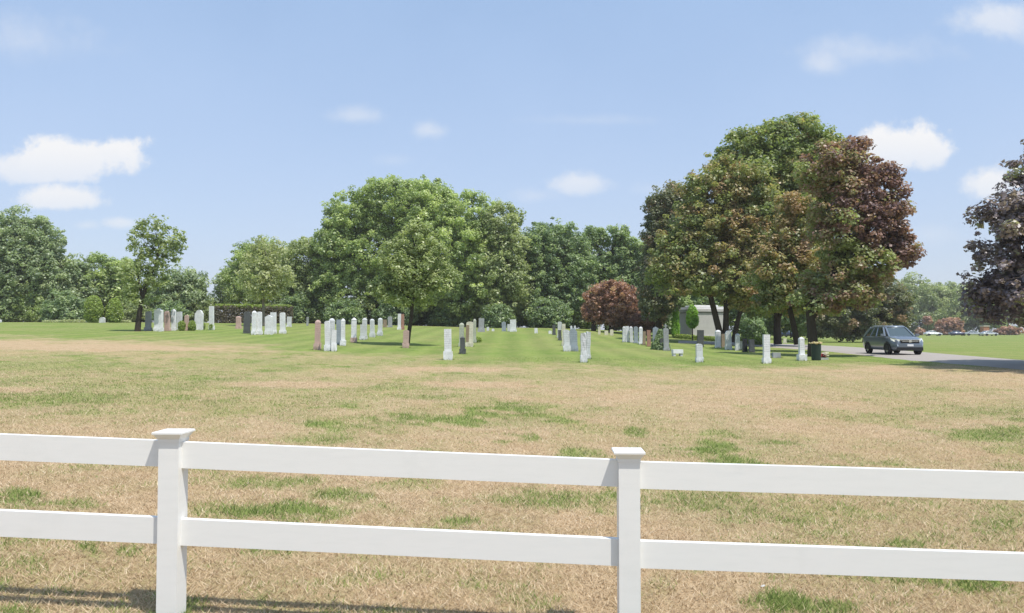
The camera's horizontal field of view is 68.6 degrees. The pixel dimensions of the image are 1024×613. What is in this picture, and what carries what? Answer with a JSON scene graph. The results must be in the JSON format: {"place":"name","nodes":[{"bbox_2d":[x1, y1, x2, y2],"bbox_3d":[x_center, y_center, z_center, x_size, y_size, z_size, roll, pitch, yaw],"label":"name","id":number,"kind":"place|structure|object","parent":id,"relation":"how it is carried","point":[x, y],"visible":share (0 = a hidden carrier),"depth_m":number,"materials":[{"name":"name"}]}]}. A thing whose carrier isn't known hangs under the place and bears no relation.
{"place":"outdoors","nodes":[
{"label":"outdoors","id":0,"kind":"place"},
{"bbox_2d":[0,322,1023,612],"bbox_3d":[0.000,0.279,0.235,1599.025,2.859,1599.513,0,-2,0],"label":"ground","id":1,"kind":"structure","parent":0,"point":[218,342],"depth_m":13.59,"materials":[{"name":"beige plant"}]},
{"bbox_2d":[0,280,25,321],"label":"bush","id":2,"kind":"object","parent":1,"relation":"on","point":[5,316],"visible":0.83,"depth_m":96.53,"materials":[{"name":"green plant"}]},
{"bbox_2d":[4,291,51,321],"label":"bush","id":3,"kind":"object","parent":1,"relation":"on","point":[24,313],"visible":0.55,"depth_m":97.43,"materials":[{"name":"green plant"}]},
{"bbox_2d":[0,204,83,315],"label":"oak tree","id":4,"kind":"object","parent":1,"relation":"on","point":[28,256],"visible":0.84,"depth_m":99.13,"materials":[{"name":"green plant"}]},
{"bbox_2d":[37,288,85,321],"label":"bush","id":5,"kind":"object","parent":1,"relation":"on","point":[72,309],"visible":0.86,"depth_m":91.89,"materials":[{"name":"green plant"}]},
{"bbox_2d":[42,252,104,319],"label":"oak tree","id":6,"kind":"object","parent":1,"relation":"on","point":[78,281],"visible":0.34,"depth_m":102.77,"materials":[{"name":"green plant"}]},
{"bbox_2d":[83,295,103,322],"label":"clipped shrub","id":7,"kind":"object","parent":1,"relation":"on","point":[93,309],"visible":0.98,"depth_m":87.45,"materials":[{"name":"green plant"}]},
{"bbox_2d":[79,251,139,321],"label":"oak tree","id":8,"kind":"object","parent":1,"relation":"on","point":[109,268],"visible":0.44,"depth_m":104.26,"materials":[{"name":"green plant"}]},
{"bbox_2d":[105,297,123,322],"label":"clipped shrub","id":9,"kind":"object","parent":1,"relation":"on","point":[114,310],"visible":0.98,"depth_m":88.50,"materials":[{"name":"green plant"}]},
{"bbox_2d":[122,302,152,321],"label":"bush","id":10,"kind":"object","parent":1,"relation":"on","point":[130,312],"visible":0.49,"depth_m":98.82,"materials":[{"name":"green plant"}]},
{"bbox_2d":[144,311,151,330],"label":"gravestone","id":11,"kind":"object","parent":1,"relation":"on","point":[148,320],"visible":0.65,"depth_m":60.01,"materials":[{"name":"grey stone"}]},
{"bbox_2d":[115,214,188,330],"bbox_3d":[-28.463,-2.634,59.386,5.626,9.432,3.247,0,-2,0],"label":"young tree","id":12,"kind":"object","parent":1,"relation":"on","point":[174,245],"visible":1,"depth_m":59.03,"materials":[{"name":"green plant"}]},
{"bbox_2d":[153,308,163,330],"bbox_3d":[-28.116,1.144,59.692,0.707,1.978,0.376,-1,-2,4],"label":"gravestone","id":13,"kind":"object","parent":1,"relation":"on","point":[158,319],"visible":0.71,"depth_m":59.55,"materials":[{"name":"white stone"}]},
{"bbox_2d":[164,310,170,330],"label":"gravestone","id":14,"kind":"object","parent":1,"relation":"on","point":[167,326],"visible":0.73,"depth_m":60.36,"materials":[{"name":"pink stone"}]},
{"bbox_2d":[150,300,190,322],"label":"bush","id":15,"kind":"object","parent":1,"relation":"on","point":[165,306],"visible":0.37,"depth_m":94.25,"materials":[{"name":"green plant"}]},
{"bbox_2d":[171,309,176,330],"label":"gravestone","id":16,"kind":"object","parent":1,"relation":"on","point":[173,320],"visible":0.84,"depth_m":61.29,"materials":[{"name":"white stone"}]},
{"bbox_2d":[145,264,215,320],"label":"oak tree","id":17,"kind":"object","parent":1,"relation":"on","point":[188,288],"visible":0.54,"depth_m":101.31,"materials":[{"name":"green plant"}]},
{"bbox_2d":[194,310,203,329],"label":"gravestone","id":18,"kind":"object","parent":1,"relation":"on","point":[199,318],"visible":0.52,"depth_m":63.25,"materials":[{"name":"white stone"}]},
{"bbox_2d":[189,299,213,321],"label":"bush","id":19,"kind":"object","parent":1,"relation":"on","point":[205,304],"visible":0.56,"depth_m":100.35,"materials":[{"name":"green plant"}]},
{"bbox_2d":[208,306,214,329],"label":"gravestone","id":20,"kind":"object","parent":1,"relation":"on","point":[211,314],"visible":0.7,"depth_m":63.71,"materials":[{"name":"white stone"}]},
{"bbox_2d":[209,272,242,316],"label":"oak tree","id":21,"kind":"object","parent":1,"relation":"on","point":[219,294],"visible":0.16,"depth_m":110.99,"materials":[{"name":"green plant"}]},
{"bbox_2d":[243,311,250,333],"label":"gravestone","id":22,"kind":"object","parent":1,"relation":"on","point":[247,323],"visible":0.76,"depth_m":57.78,"materials":[{"name":"stone"}]},
{"bbox_2d":[214,303,293,323],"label":"hedge","id":23,"kind":"object","parent":1,"relation":"on","point":[230,311],"visible":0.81,"depth_m":90.44,"materials":[{"name":"green plant"}]},
{"bbox_2d":[251,311,256,334],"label":"gravestone","id":24,"kind":"object","parent":1,"relation":"on","point":[254,323],"visible":0.82,"depth_m":55.78,"materials":[{"name":"white stone"}]},
{"bbox_2d":[217,234,292,314],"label":"oak tree","id":25,"kind":"object","parent":1,"relation":"on","point":[229,276],"visible":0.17,"depth_m":103.86,"materials":[{"name":"green plant"}]},
{"bbox_2d":[257,312,262,334],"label":"gravestone","id":26,"kind":"object","parent":1,"relation":"on","point":[259,323],"visible":0.78,"depth_m":56.02,"materials":[{"name":"white stone"}]},
{"bbox_2d":[233,234,296,325],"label":"young tree","id":27,"kind":"object","parent":1,"relation":"on","point":[272,287],"visible":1,"depth_m":76.12,"materials":[{"name":"green plant"}]},
{"bbox_2d":[264,315,273,334],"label":"gravestone","id":28,"kind":"object","parent":1,"relation":"on","point":[269,330],"visible":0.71,"depth_m":56.75,"materials":[{"name":"white stone"}]},
{"bbox_2d":[270,312,276,333],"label":"gravestone","id":29,"kind":"object","parent":1,"relation":"on","point":[273,314],"visible":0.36,"depth_m":58.70,"materials":[{"name":"white stone"}]},
{"bbox_2d":[279,312,286,333],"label":"gravestone","id":30,"kind":"object","parent":1,"relation":"on","point":[282,323],"visible":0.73,"depth_m":58.98,"materials":[{"name":"white stone"}]},
{"bbox_2d":[277,291,316,322],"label":"bush","id":31,"kind":"object","parent":1,"relation":"on","point":[301,312],"visible":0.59,"depth_m":96.09,"materials":[{"name":"green plant"}]},
{"bbox_2d":[266,235,335,311],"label":"oak tree","id":32,"kind":"object","parent":1,"relation":"on","point":[300,248],"visible":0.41,"depth_m":98.74,"materials":[{"name":"green plant"}]},
{"bbox_2d":[304,300,326,323],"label":"bush","id":33,"kind":"object","parent":1,"relation":"on","point":[319,315],"visible":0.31,"depth_m":97.72,"materials":[{"name":"green plant"}]},
{"bbox_2d":[313,320,320,349],"bbox_3d":[-10.149,1.565,39.174,0.362,1.734,0.301,1,-2,4],"label":"gravestone","id":34,"kind":"object","parent":1,"relation":"on","point":[317,344],"visible":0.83,"depth_m":39.08,"materials":[{"name":"pink stone"}]},
{"bbox_2d":[324,321,330,350],"bbox_3d":[-9.488,1.595,38.572,0.377,1.713,0.213,-2,-2,3],"label":"gravestone","id":35,"kind":"object","parent":1,"relation":"on","point":[327,346],"visible":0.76,"depth_m":38.50,"materials":[{"name":"white stone"}]},
{"bbox_2d":[331,330,336,351],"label":"gravestone","id":36,"kind":"object","parent":1,"relation":"on","point":[334,344],"visible":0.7,"depth_m":38.40,"materials":[{"name":"white stone"}]},
{"bbox_2d":[336,320,340,344],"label":"gravestone","id":37,"kind":"object","parent":1,"relation":"on","point":[338,327],"visible":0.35,"depth_m":45.00,"materials":[{"name":"grey stone"}]},
{"bbox_2d":[340,319,345,345],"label":"gravestone","id":38,"kind":"object","parent":1,"relation":"on","point":[342,341],"visible":0.82,"depth_m":44.37,"materials":[{"name":"white stone"}]},
{"bbox_2d":[322,298,366,324],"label":"bush","id":39,"kind":"object","parent":1,"relation":"on","point":[341,310],"visible":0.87,"depth_m":92.16,"materials":[{"name":"green plant"}]},
{"bbox_2d":[350,318,356,342],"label":"gravestone","id":40,"kind":"object","parent":1,"relation":"on","point":[353,337],"visible":0.87,"depth_m":48.17,"materials":[{"name":"white stone"}]},
{"bbox_2d":[359,324,364,339],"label":"gravestone","id":41,"kind":"object","parent":1,"relation":"on","point":[362,331],"visible":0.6,"depth_m":51.90,"materials":[{"name":"grey stone"}]},
{"bbox_2d":[369,319,374,336],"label":"gravestone","id":42,"kind":"object","parent":1,"relation":"on","point":[372,329],"visible":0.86,"depth_m":56.66,"materials":[{"name":"grey stone"}]},
{"bbox_2d":[377,318,382,335],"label":"gravestone","id":43,"kind":"object","parent":1,"relation":"on","point":[380,324],"visible":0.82,"depth_m":59.26,"materials":[{"name":"grey stone"}]},
{"bbox_2d":[306,173,459,324],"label":"oak tree","id":44,"kind":"object","parent":1,"relation":"on","point":[344,232],"visible":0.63,"depth_m":97.19,"materials":[{"name":"green plant"}]},
{"bbox_2d":[369,298,419,325],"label":"bush","id":45,"kind":"object","parent":1,"relation":"on","point":[384,312],"visible":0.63,"depth_m":94.04,"materials":[{"name":"green plant"}]},
{"bbox_2d":[402,330,408,347],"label":"gravestone","id":46,"kind":"object","parent":1,"relation":"on","point":[405,343],"visible":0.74,"depth_m":43.98,"materials":[{"name":"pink stone"}]},
{"bbox_2d":[365,218,463,345],"bbox_3d":[-6.055,-1.503,46.653,5.123,8.077,4.549,-1,-2,37],"label":"young tree","id":47,"kind":"object","parent":1,"relation":"on","point":[423,278],"visible":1,"depth_m":46.19,"materials":[{"name":"green plant"}]},
{"bbox_2d":[404,310,430,325],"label":"bush","id":48,"kind":"object","parent":1,"relation":"on","point":[420,322],"visible":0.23,"depth_m":99.43,"materials":[{"name":"green plant"}]},
{"bbox_2d":[443,329,452,359],"bbox_3d":[-2.877,1.785,33.665,0.414,1.549,0.227,-1,-2,3],"label":"gravestone","id":49,"kind":"object","parent":1,"relation":"on","point":[447,352],"visible":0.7,"depth_m":33.59,"materials":[{"name":"white stone"}]},
{"bbox_2d":[424,300,473,326],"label":"bush","id":50,"kind":"object","parent":1,"relation":"on","point":[438,318],"visible":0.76,"depth_m":95.67,"materials":[{"name":"green plant"}]},
{"bbox_2d":[388,179,512,321],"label":"oak tree","id":51,"kind":"object","parent":1,"relation":"on","point":[464,238],"visible":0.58,"depth_m":95.11,"materials":[{"name":"green plant"}]},
{"bbox_2d":[459,337,465,353],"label":"gravestone","id":52,"kind":"object","parent":1,"relation":"on","point":[462,349],"visible":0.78,"depth_m":38.66,"materials":[{"name":"stone"}]},
{"bbox_2d":[465,322,472,346],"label":"gravestone","id":53,"kind":"object","parent":1,"relation":"on","point":[469,334],"visible":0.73,"depth_m":46.76,"materials":[{"name":"beige stone"}]},
{"bbox_2d":[480,303,516,327],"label":"bush","id":54,"kind":"object","parent":1,"relation":"on","point":[496,316],"visible":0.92,"depth_m":92.23,"materials":[{"name":"green plant"}]},
{"bbox_2d":[463,197,535,321],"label":"oak tree","id":55,"kind":"object","parent":1,"relation":"on","point":[506,235],"visible":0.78,"depth_m":95.09,"materials":[{"name":"green plant"}]},
{"bbox_2d":[0,428,1023,612],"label":"rail fence","id":56,"kind":"object","parent":1,"relation":"on","point":[171,530],"visible":1,"depth_m":3.91,"materials":[{"name":"white plastic"}]},
{"bbox_2d":[516,305,539,326],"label":"bush","id":57,"kind":"object","parent":1,"relation":"on","point":[520,323],"visible":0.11,"depth_m":98.62,"materials":[{"name":"green plant"}]},
{"bbox_2d":[521,298,573,327],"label":"bush","id":58,"kind":"object","parent":1,"relation":"on","point":[545,317],"visible":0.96,"depth_m":93.94,"materials":[{"name":"green plant"}]},
{"bbox_2d":[515,217,601,322],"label":"oak tree","id":59,"kind":"object","parent":1,"relation":"on","point":[562,261],"visible":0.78,"depth_m":98.12,"materials":[{"name":"green plant"}]},
{"bbox_2d":[563,330,570,350],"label":"gravestone","id":60,"kind":"object","parent":1,"relation":"on","point":[566,341],"visible":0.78,"depth_m":41.88,"materials":[{"name":"grey stone"}]},
{"bbox_2d":[569,326,577,350],"bbox_3d":[3.439,1.871,42.058,0.521,1.587,0.275,-1,-2,-5],"label":"gravestone","id":61,"kind":"object","parent":1,"relation":"on","point":[573,338],"visible":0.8,"depth_m":41.96,"materials":[{"name":"grey stone"}]},
{"bbox_2d":[566,310,590,328],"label":"bush","id":62,"kind":"object","parent":1,"relation":"on","point":[578,323],"visible":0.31,"depth_m":99.58,"materials":[{"name":"green plant"}]},
{"bbox_2d":[580,333,587,362],"bbox_3d":[3.052,1.834,31.966,0.328,1.437,0.214,0,-3,0],"label":"gravestone","id":63,"kind":"object","parent":1,"relation":"on","point":[583,355],"visible":0.83,"depth_m":31.90,"materials":[{"name":"grey stone"}]},
{"bbox_2d":[586,332,590,358],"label":"gravestone","id":64,"kind":"object","parent":1,"relation":"on","point":[588,337],"visible":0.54,"depth_m":34.29,"materials":[{"name":"grey stone"}]},
{"bbox_2d":[582,223,645,330],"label":"tree","id":65,"kind":"object","parent":1,"relation":"on","point":[620,256],"visible":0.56,"depth_m":104.84,"materials":[{"name":"green plant"}]},
{"bbox_2d":[580,279,649,331],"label":"red maple","id":66,"kind":"object","parent":1,"relation":"on","point":[606,304],"visible":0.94,"depth_m":84.79,"materials":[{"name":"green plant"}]},
{"bbox_2d":[627,313,662,334],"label":"bush","id":67,"kind":"object","parent":1,"relation":"on","point":[637,321],"visible":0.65,"depth_m":83.34,"materials":[{"name":"brown plant"}]},
{"bbox_2d":[633,285,672,333],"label":"bush","id":68,"kind":"object","parent":1,"relation":"on","point":[668,323],"visible":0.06,"depth_m":96.23,"materials":[{"name":"green plant"}]},
{"bbox_2d":[650,329,670,349],"bbox_3d":[9.223,2.129,46.533,1.264,1.534,1.312,0,-2,0],"label":"boxwood","id":69,"kind":"object","parent":1,"relation":"on","point":[655,344],"visible":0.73,"depth_m":46.33,"materials":[{"name":"green plant"}]},
{"bbox_2d":[634,179,690,329],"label":"maple tree","id":70,"kind":"object","parent":1,"relation":"on","point":[659,308],"visible":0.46,"depth_m":76.96,"materials":[{"name":"green plant"}]},
{"bbox_2d":[663,324,669,350],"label":"gravestone","id":71,"kind":"object","parent":1,"relation":"on","point":[666,339],"visible":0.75,"depth_m":45.38,"materials":[{"name":"grey stone"}]},
{"bbox_2d":[646,268,703,304],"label":"oak tree","id":72,"kind":"object","parent":1,"relation":"on","point":[696,300],"depth_m":101.14,"materials":[{"name":"green plant"}]},
{"bbox_2d":[671,307,679,337],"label":"clipped shrub","id":73,"kind":"object","parent":1,"relation":"on","point":[675,328],"visible":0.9,"depth_m":76.77,"materials":[{"name":"green plant"}]},
{"bbox_2d":[664,295,692,334],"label":"bush","id":74,"kind":"object","parent":1,"relation":"on","point":[683,302],"visible":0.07,"depth_m":97.88,"materials":[{"name":"green plant"}]},
{"bbox_2d":[685,304,699,339],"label":"tree","id":75,"kind":"object","parent":1,"relation":"on","point":[692,318],"visible":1,"depth_m":71.66,"materials":[{"name":"green plant"}]},
{"bbox_2d":[674,333,714,340],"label":"hedge","id":76,"kind":"object","parent":1,"relation":"on","point":[689,337],"visible":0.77,"depth_m":74.86,"materials":[{"name":"green plant"}]},
{"bbox_2d":[695,344,703,361],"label":"gravestone","id":77,"kind":"object","parent":1,"relation":"on","point":[699,352],"visible":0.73,"depth_m":32.98,"materials":[{"name":"grey stone"}]},
{"bbox_2d":[697,330,703,346],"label":"gravestone","id":78,"kind":"object","parent":1,"relation":"on","point":[700,336],"visible":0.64,"depth_m":54.54,"materials":[{"name":"stone"}]},
{"bbox_2d":[679,305,723,335],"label":"mausoleum","id":79,"kind":"structure","parent":1,"relation":"on","point":[706,323],"depth_m":79.30,"materials":[{"name":"stone"}]},
{"bbox_2d":[642,152,792,342],"bbox_3d":[17.661,-4.876,62.373,13.700,15.831,8.417,0,-2,0],"label":"maple tree","id":80,"kind":"object","parent":1,"relation":"on","point":[722,253],"visible":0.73,"depth_m":60.58,"materials":[{"name":"green plant"}]},
{"bbox_2d":[715,330,720,347],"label":"gravestone","id":81,"kind":"object","parent":1,"relation":"on","point":[717,338],"visible":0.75,"depth_m":54.02,"materials":[{"name":"white stone"}]},
{"bbox_2d":[725,331,732,349],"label":"gravestone","id":82,"kind":"object","parent":1,"relation":"on","point":[728,342],"visible":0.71,"depth_m":50.65,"materials":[{"name":"grey stone"}]},
{"bbox_2d":[733,313,767,338],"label":"shrub","id":83,"kind":"object","parent":1,"relation":"on","point":[749,328],"visible":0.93,"depth_m":94.81,"materials":[{"name":"green plant"}]},
{"bbox_2d":[740,336,762,344],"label":"hedge","id":84,"kind":"object","parent":1,"relation":"on","point":[758,341],"visible":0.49,"depth_m":65.64,"materials":[{"name":"green plant"}]},
{"bbox_2d":[748,339,754,352],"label":"gravestone","id":85,"kind":"object","parent":1,"relation":"on","point":[751,344],"visible":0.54,"depth_m":46.87,"materials":[{"name":"stone"}]},
{"bbox_2d":[702,296,806,336],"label":"oak tree","id":86,"kind":"object","parent":1,"relation":"on","point":[785,321],"visible":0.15,"depth_m":106.63,"materials":[{"name":"green plant"}]},
{"bbox_2d":[762,335,771,363],"bbox_3d":[10.941,1.916,32.260,0.370,1.419,0.205,0,-2,-5],"label":"gravestone","id":87,"kind":"object","parent":1,"relation":"on","point":[766,358],"visible":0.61,"depth_m":32.19,"materials":[{"name":"white stone"}]},
{"bbox_2d":[699,110,843,344],"bbox_3d":[22.363,-6.810,64.416,12.873,20.121,7.978,0,-2,0],"label":"maple tree","id":88,"kind":"object","parent":1,"relation":"on","point":[785,146],"visible":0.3,"depth_m":62.97,"materials":[{"name":"green plant"}]},
{"bbox_2d":[740,188,845,344],"bbox_3d":[18.865,-2.718,50.249,7.368,10.569,4.892,0,-2,0],"label":"maple tree","id":89,"kind":"object","parent":1,"relation":"on","point":[788,254],"visible":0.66,"depth_m":49.29,"materials":[{"name":"green plant"}]},
{"bbox_2d":[796,337,806,360],"bbox_3d":[13.844,2.104,35.855,0.413,1.276,0.339,-1,-2,-3],"label":"gravestone","id":90,"kind":"object","parent":1,"relation":"on","point":[801,355],"visible":0.85,"depth_m":35.77,"materials":[{"name":"white stone"}]},
{"bbox_2d":[809,341,822,359],"bbox_3d":[14.633,2.166,36.226,0.651,0.963,0.615,-1,-2,33],"label":"litter bin","id":91,"kind":"object","parent":1,"relation":"on","point":[815,350],"visible":0.99,"depth_m":36.06,"materials":[{"name":"green metal"}]},
{"bbox_2d":[786,135,926,356],"bbox_3d":[18.761,-3.339,41.553,7.134,12.429,5.216,1,-2,-23],"label":"maple tree","id":92,"kind":"object","parent":1,"relation":"on","point":[849,182],"visible":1,"depth_m":40.61,"materials":[{"name":"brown plant"}]},
{"bbox_2d":[805,276,917,341],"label":"maple tree","id":93,"kind":"object","parent":1,"relation":"on","point":[855,324],"visible":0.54,"depth_m":90.35,"materials":[{"name":"green plant"}]},
{"bbox_2d":[893,272,961,332],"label":"oak tree","id":94,"kind":"object","parent":1,"relation":"on","point":[929,300],"visible":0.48,"depth_m":270.22,"materials":[{"name":"green plant"}]},
{"bbox_2d":[922,315,932,330],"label":"shrub","id":95,"kind":"object","parent":1,"relation":"on","point":[927,320],"visible":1,"depth_m":235.19,"materials":[{"name":"pink plant"}]},
{"bbox_2d":[933,317,964,334],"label":"shrub","id":96,"kind":"object","parent":1,"relation":"on","point":[943,326],"visible":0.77,"depth_m":237.59,"materials":[{"name":"pink plant"}]},
{"bbox_2d":[918,281,999,332],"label":"oak tree","id":97,"kind":"object","parent":1,"relation":"on","point":[969,324],"visible":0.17,"depth_m":285.83,"materials":[{"name":"green plant"}]},
{"bbox_2d":[956,139,1023,327],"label":"maple tree","id":98,"kind":"object","parent":1,"relation":"on","point":[1004,289],"visible":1,"depth_m":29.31,"materials":[{"name":"purple plant"}]},
{"bbox_2d":[963,304,1023,329],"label":"oak tree","id":99,"kind":"object","parent":1,"relation":"on","point":[991,326],"visible":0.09,"depth_m":277.64,"materials":[{"name":"green plant"}]},
{"bbox_2d":[992,325,1023,334],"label":"shrub","id":100,"kind":"object","parent":1,"relation":"on","point":[1008,330],"visible":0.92,"depth_m":242.63,"materials":[{"name":"pink plant"}]},
{"bbox_2d":[0,347,1023,612],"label":"dry grass","id":101,"kind":"structure","parent":0,"point":[604,593],"depth_m":6.61,"materials":[{"name":"beige plant"}]},
{"bbox_2d":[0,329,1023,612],"bbox_3d":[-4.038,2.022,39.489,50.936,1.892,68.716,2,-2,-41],"label":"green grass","id":102,"kind":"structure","parent":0,"point":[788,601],"depth_m":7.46,"materials":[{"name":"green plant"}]},
{"bbox_2d":[0,0,1023,331],"label":"sky","id":103,"kind":"structure","parent":0,"point":[231,122],"materials":[{"name":"blue"}]},
{"bbox_2d":[678,341,1023,369],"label":"road","id":104,"kind":"structure","parent":0,"point":[968,360],"depth_m":39.39,"materials":[{"name":"grey asphalt"}]},
{"bbox_2d":[863,326,922,354],"bbox_3d":[22.356,1.958,44.095,2.160,1.667,4.550,0,-2,3],"label":"suv","id":105,"kind":"object","parent":104,"relation":"on","point":[888,340],"visible":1,"depth_m":43.12,"materials":[{"name":"grey metal"}]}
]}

